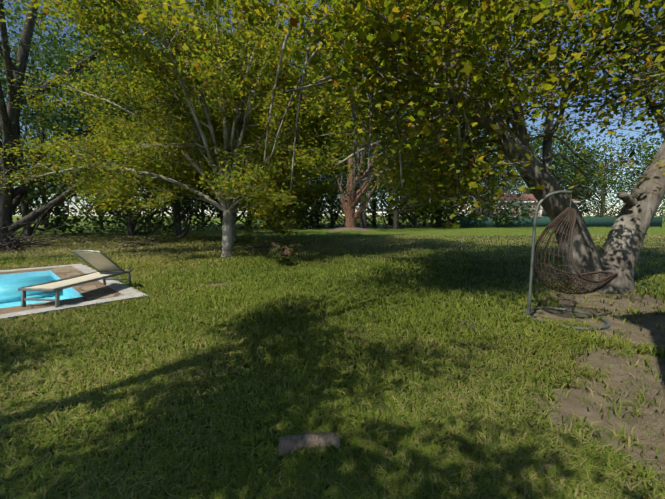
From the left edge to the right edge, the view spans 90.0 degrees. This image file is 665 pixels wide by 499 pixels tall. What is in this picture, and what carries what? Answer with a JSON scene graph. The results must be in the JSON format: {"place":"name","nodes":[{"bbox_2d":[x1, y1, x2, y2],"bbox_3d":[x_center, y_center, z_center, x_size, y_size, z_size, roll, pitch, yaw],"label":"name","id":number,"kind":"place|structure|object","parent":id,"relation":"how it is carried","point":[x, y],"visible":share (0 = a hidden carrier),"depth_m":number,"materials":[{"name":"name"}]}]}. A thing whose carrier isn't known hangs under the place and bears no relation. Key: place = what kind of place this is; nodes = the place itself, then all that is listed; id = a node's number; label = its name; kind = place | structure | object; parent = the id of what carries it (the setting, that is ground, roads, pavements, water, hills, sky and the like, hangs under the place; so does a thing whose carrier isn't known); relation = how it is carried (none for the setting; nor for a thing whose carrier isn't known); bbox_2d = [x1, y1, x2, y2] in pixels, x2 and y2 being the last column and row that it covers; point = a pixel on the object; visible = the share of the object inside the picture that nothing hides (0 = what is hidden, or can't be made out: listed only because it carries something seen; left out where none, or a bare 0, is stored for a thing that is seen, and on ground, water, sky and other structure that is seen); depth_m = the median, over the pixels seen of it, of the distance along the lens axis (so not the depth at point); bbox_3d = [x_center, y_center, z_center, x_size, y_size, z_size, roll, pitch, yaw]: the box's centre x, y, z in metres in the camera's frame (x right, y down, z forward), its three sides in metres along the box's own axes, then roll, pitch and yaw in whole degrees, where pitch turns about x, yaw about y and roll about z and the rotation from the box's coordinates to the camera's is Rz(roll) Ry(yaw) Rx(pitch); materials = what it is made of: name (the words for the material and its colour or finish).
{"place":"outdoors","nodes":[
{"label":"outdoors","id":0,"kind":"place"},
{"bbox_2d":[0,13,144,227],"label":"tree","id":1,"kind":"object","parent":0,"point":[57,46],"depth_m":36.76,"materials":[{"name":"green plant"}]},
{"bbox_2d":[85,28,245,226],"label":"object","id":2,"kind":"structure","parent":0,"point":[157,113],"depth_m":45.37,"materials":[{"name":"green plant"}]},
{"bbox_2d":[60,0,383,242],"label":"tree","id":3,"kind":"object","parent":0,"point":[326,189],"depth_m":17.81,"materials":[{"name":"green plant"}]},
{"bbox_2d":[206,22,388,226],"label":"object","id":4,"kind":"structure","parent":0,"point":[315,109],"depth_m":39.24,"materials":[{"name":"green plant"}]},
{"bbox_2d":[0,216,664,498],"bbox_3d":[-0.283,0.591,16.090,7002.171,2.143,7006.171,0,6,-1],"label":"ground","id":5,"kind":"structure","parent":0,"point":[575,404],"depth_m":4.32,"materials":[{"name":"green plant"}]},
{"bbox_2d":[0,270,83,296],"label":"pool basin","id":6,"kind":"object","parent":5,"relation":"in","point":[71,289],"visible":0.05,"depth_m":8.90,"materials":[{"name":"tile"}]},
{"bbox_2d":[0,274,76,307],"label":"pool water","id":7,"kind":"structure","parent":6,"relation":"in","point":[10,295],"depth_m":7.12,"materials":[{"name":"blue liquid"}]},
{"bbox_2d":[0,66,84,215],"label":"tree","id":8,"kind":"object","parent":5,"relation":"on","point":[3,82],"depth_m":38.27,"materials":[{"name":"green plant"}]},
{"bbox_2d":[0,203,94,253],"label":"brush pile","id":9,"kind":"object","parent":5,"relation":"on","point":[15,243],"visible":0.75,"depth_m":15.47,"materials":[{"name":"brown plant"}]},
{"bbox_2d":[0,266,124,313],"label":"pool paving","id":10,"kind":"structure","parent":5,"relation":"on","point":[94,290],"depth_m":6.73,"materials":[{"name":"beige stone"}]},
{"bbox_2d":[18,250,132,307],"bbox_3d":[-4.817,0.451,6.426,0.657,0.858,1.942,0,6,4],"label":"sun lounger","id":11,"kind":"object","parent":10,"relation":"on","point":[104,265],"visible":1,"depth_m":6.53,"materials":[{"name":"grey fabric"}]},
{"bbox_2d":[0,0,135,231],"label":"tree","id":12,"kind":"object","parent":5,"relation":"on","point":[28,107],"depth_m":30.80,"materials":[{"name":"green plant"}]},
{"bbox_2d":[0,1,146,238],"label":"tree","id":13,"kind":"object","parent":5,"relation":"on","point":[35,73],"depth_m":22.94,"materials":[{"name":"green plant"}]},
{"bbox_2d":[0,264,147,320],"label":"pool border","id":14,"kind":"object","parent":5,"relation":"on","point":[128,292],"depth_m":6.13,"materials":[{"name":"concrete"}]},
{"bbox_2d":[0,39,222,235],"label":"tree","id":15,"kind":"object","parent":5,"relation":"on","point":[52,123],"depth_m":21.42,"materials":[{"name":"green plant"}]},
{"bbox_2d":[0,0,232,242],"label":"tree","id":16,"kind":"object","parent":5,"relation":"on","point":[9,205],"depth_m":17.09,"materials":[{"name":"green plant"}]},
{"bbox_2d":[45,53,209,226],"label":"tree","id":17,"kind":"object","parent":5,"relation":"on","point":[104,103],"depth_m":40.77,"materials":[{"name":"green plant"}]},
{"bbox_2d":[98,231,165,248],"bbox_3d":[-9.912,-0.579,16.745,2.520,0.938,3.517,5,8,40],"label":"brush pile","id":18,"kind":"object","parent":5,"relation":"on","point":[143,244],"visible":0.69,"depth_m":16.61,"materials":[{"name":"brown plant"}]},
{"bbox_2d":[28,0,254,228],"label":"tree","id":19,"kind":"object","parent":5,"relation":"on","point":[85,54],"depth_m":28.59,"materials":[{"name":"green plant"}]},
{"bbox_2d":[41,73,247,238],"bbox_3d":[-10.930,-6.139,23.975,14.146,10.986,14.133,0,6,-1],"label":"tree","id":20,"kind":"object","parent":5,"relation":"on","point":[194,210],"depth_m":21.47,"materials":[{"name":"green plant"}]},
{"bbox_2d":[117,10,307,227],"bbox_3d":[-13.613,-14.512,39.954,22.135,24.171,23.424,0,6,-1],"label":"tree","id":21,"kind":"object","parent":5,"relation":"on","point":[203,35],"depth_m":37.10,"materials":[{"name":"green plant"}]},
{"bbox_2d":[174,59,270,228],"bbox_3d":[-12.718,-12.081,38.087,23.440,19.712,20.342,0,6,-1],"label":"tree","id":22,"kind":"object","parent":5,"relation":"on","point":[239,216],"depth_m":38.23,"materials":[{"name":"green plant"}]},
{"bbox_2d":[187,105,298,228],"bbox_3d":[-10.536,-9.533,38.407,17.622,14.577,16.629,0,6,-1],"label":"tree","id":23,"kind":"object","parent":5,"relation":"on","point":[246,218],"depth_m":39.17,"materials":[{"name":"green plant"}]},
{"bbox_2d":[0,0,512,257],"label":"tree","id":24,"kind":"object","parent":5,"relation":"on","point":[115,47],"depth_m":10.81,"materials":[{"name":"green plant"}]},
{"bbox_2d":[239,241,281,251],"bbox_3d":[-3.547,-0.122,15.148,3.030,0.360,2.870,0,6,-1],"label":"brush pile","id":25,"kind":"object","parent":5,"relation":"on","point":[251,247],"visible":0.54,"depth_m":15.12,"materials":[{"name":"brown plant"}]},
{"bbox_2d":[12,178,547,234],"bbox_3d":[-11.144,-3.508,31.264,79.394,6.972,22.069,-3,7,-28],"label":"hedge foliage","id":26,"kind":"object","parent":5,"relation":"on","point":[59,218],"visible":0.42,"depth_m":39.30,"materials":[{"name":"green plant"}]},
{"bbox_2d":[269,243,294,264],"bbox_3d":[-1.565,0.170,10.348,0.840,0.789,0.841,-4,7,-32],"label":"plant","id":27,"kind":"object","parent":5,"relation":"on","point":[282,256],"visible":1,"depth_m":10.25,"materials":[{"name":"plant"}]},
{"bbox_2d":[250,57,356,227],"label":"tree","id":28,"kind":"object","parent":5,"relation":"on","point":[321,89],"depth_m":43.72,"materials":[{"name":"green plant"}]},
{"bbox_2d":[279,432,339,458],"bbox_3d":[-0.158,1.317,2.263,0.411,0.135,0.148,-1,6,-11],"label":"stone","id":29,"kind":"object","parent":5,"relation":"on","point":[287,443],"visible":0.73,"depth_m":2.23,"materials":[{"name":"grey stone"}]},
{"bbox_2d":[266,114,371,228],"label":"tree","id":30,"kind":"object","parent":5,"relation":"on","point":[331,177],"depth_m":41.44,"materials":[{"name":"green plant"}]},
{"bbox_2d":[0,234,664,498],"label":"grass","id":31,"kind":"structure","parent":5,"relation":"on","point":[23,455],"depth_m":3.18,"materials":[{"name":"green plant"}]},
{"bbox_2d":[312,67,400,226],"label":"tree","id":32,"kind":"object","parent":5,"relation":"on","point":[340,182],"depth_m":46.47,"materials":[{"name":"green plant"}]},
{"bbox_2d":[305,106,409,227],"bbox_3d":[1.934,-7.678,32.597,12.109,12.061,12.369,0,6,-1],"label":"tree","id":33,"kind":"object","parent":5,"relation":"on","point":[350,220],"depth_m":32.27,"materials":[{"name":"plant"}]},
{"bbox_2d":[296,0,424,228],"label":"tree","id":34,"kind":"object","parent":5,"relation":"on","point":[362,223],"depth_m":36.50,"materials":[{"name":"brown plant"}]},
{"bbox_2d":[98,0,664,293],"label":"tree","id":35,"kind":"object","parent":5,"relation":"on","point":[618,66],"depth_m":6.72,"materials":[{"name":"green plant"}]},
{"bbox_2d":[326,72,454,225],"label":"tree","id":36,"kind":"object","parent":5,"relation":"on","point":[389,141],"depth_m":43.54,"materials":[{"name":"green plant"}]},
{"bbox_2d":[332,107,464,228],"bbox_3d":[7.636,-9.320,39.328,16.157,13.968,17.610,0,6,-1],"label":"tree","id":37,"kind":"object","parent":5,"relation":"on","point":[411,113],"depth_m":39.68,"materials":[{"name":"green plant"}]},
{"bbox_2d":[381,91,539,226],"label":"tree","id":38,"kind":"object","parent":5,"relation":"on","point":[436,222],"depth_m":45.31,"materials":[{"name":"green plant"}]},
{"bbox_2d":[445,320,478,328],"bbox_3d":[1.716,1.017,4.814,0.466,0.168,1.114,-5,8,-40],"label":"fallen twig","id":39,"kind":"object","parent":5,"relation":"on","point":[468,324],"visible":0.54,"depth_m":4.67,"materials":[{"name":"brown wood"}]},
{"bbox_2d":[436,108,533,224],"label":"tree","id":40,"kind":"object","parent":5,"relation":"on","point":[494,170],"depth_m":54.27,"materials":[{"name":"green plant"}]},
{"bbox_2d":[472,194,580,216],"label":"house","id":41,"kind":"structure","parent":5,"relation":"on","point":[531,198],"depth_m":47.44,"materials":[{"name":"plaster"},{"name":"roof tile"},{"name":"glass"}]},
{"bbox_2d":[490,125,598,199],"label":"tree","id":42,"kind":"object","parent":5,"relation":"on","point":[553,165],"depth_m":65.95,"materials":[{"name":"green plant"}]},
{"bbox_2d":[430,199,664,222],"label":"hedge foliage","id":43,"kind":"object","parent":5,"relation":"on","point":[655,215],"visible":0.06,"depth_m":71.38,"materials":[{"name":"green plant"}]},
{"bbox_2d":[514,164,600,215],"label":"tree","id":44,"kind":"object","parent":5,"relation":"on","point":[586,204],"visible":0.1,"depth_m":69.76,"materials":[{"name":"green plant"}]},
{"bbox_2d":[460,214,662,227],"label":"green fence","id":45,"kind":"object","parent":5,"relation":"on","point":[607,221],"visible":0.42,"depth_m":44.49,"materials":[{"name":"teal metal"}]},
{"bbox_2d":[486,117,636,204],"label":"tree","id":46,"kind":"object","parent":5,"relation":"on","point":[572,146],"depth_m":56.65,"materials":[{"name":"green plant"}]},
{"bbox_2d":[524,190,617,330],"bbox_3d":[3.606,0.099,5.018,1.168,1.960,1.088,0,6,-1],"label":"hanging chair","id":47,"kind":"object","parent":5,"relation":"on","point":[558,220],"visible":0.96,"depth_m":4.95,"materials":[{"name":"wicker"}]},
{"bbox_2d":[552,128,664,216],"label":"tree","id":48,"kind":"object","parent":5,"relation":"on","point":[646,151],"depth_m":61.87,"materials":[{"name":"green plant"}]},
{"bbox_2d":[577,154,643,216],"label":"tree","id":49,"kind":"object","parent":5,"relation":"on","point":[612,185],"depth_m":81.02,"materials":[{"name":"green plant"}]},
{"bbox_2d":[0,0,664,215],"label":"sky","id":50,"kind":"structure","parent":0,"point":[639,123],"materials":[{"name":"blue"}]},
{"bbox_2d":[284,126,387,227],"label":"tree","id":51,"kind":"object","parent":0,"point":[326,214],"depth_m":42.06,"materials":[{"name":"green plant"}]},
{"bbox_2d":[307,52,462,226],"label":"tree","id":52,"kind":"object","parent":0,"point":[356,161],"depth_m":44.27,"materials":[{"name":"green plant"}]},
{"bbox_2d":[370,136,474,227],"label":"tree","id":53,"kind":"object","parent":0,"point":[407,212],"depth_m":43.49,"materials":[{"name":"green plant"}]},
{"bbox_2d":[356,67,544,225],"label":"tree","id":54,"kind":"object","parent":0,"point":[472,165],"depth_m":44.32,"materials":[{"name":"green plant"}]}
]}

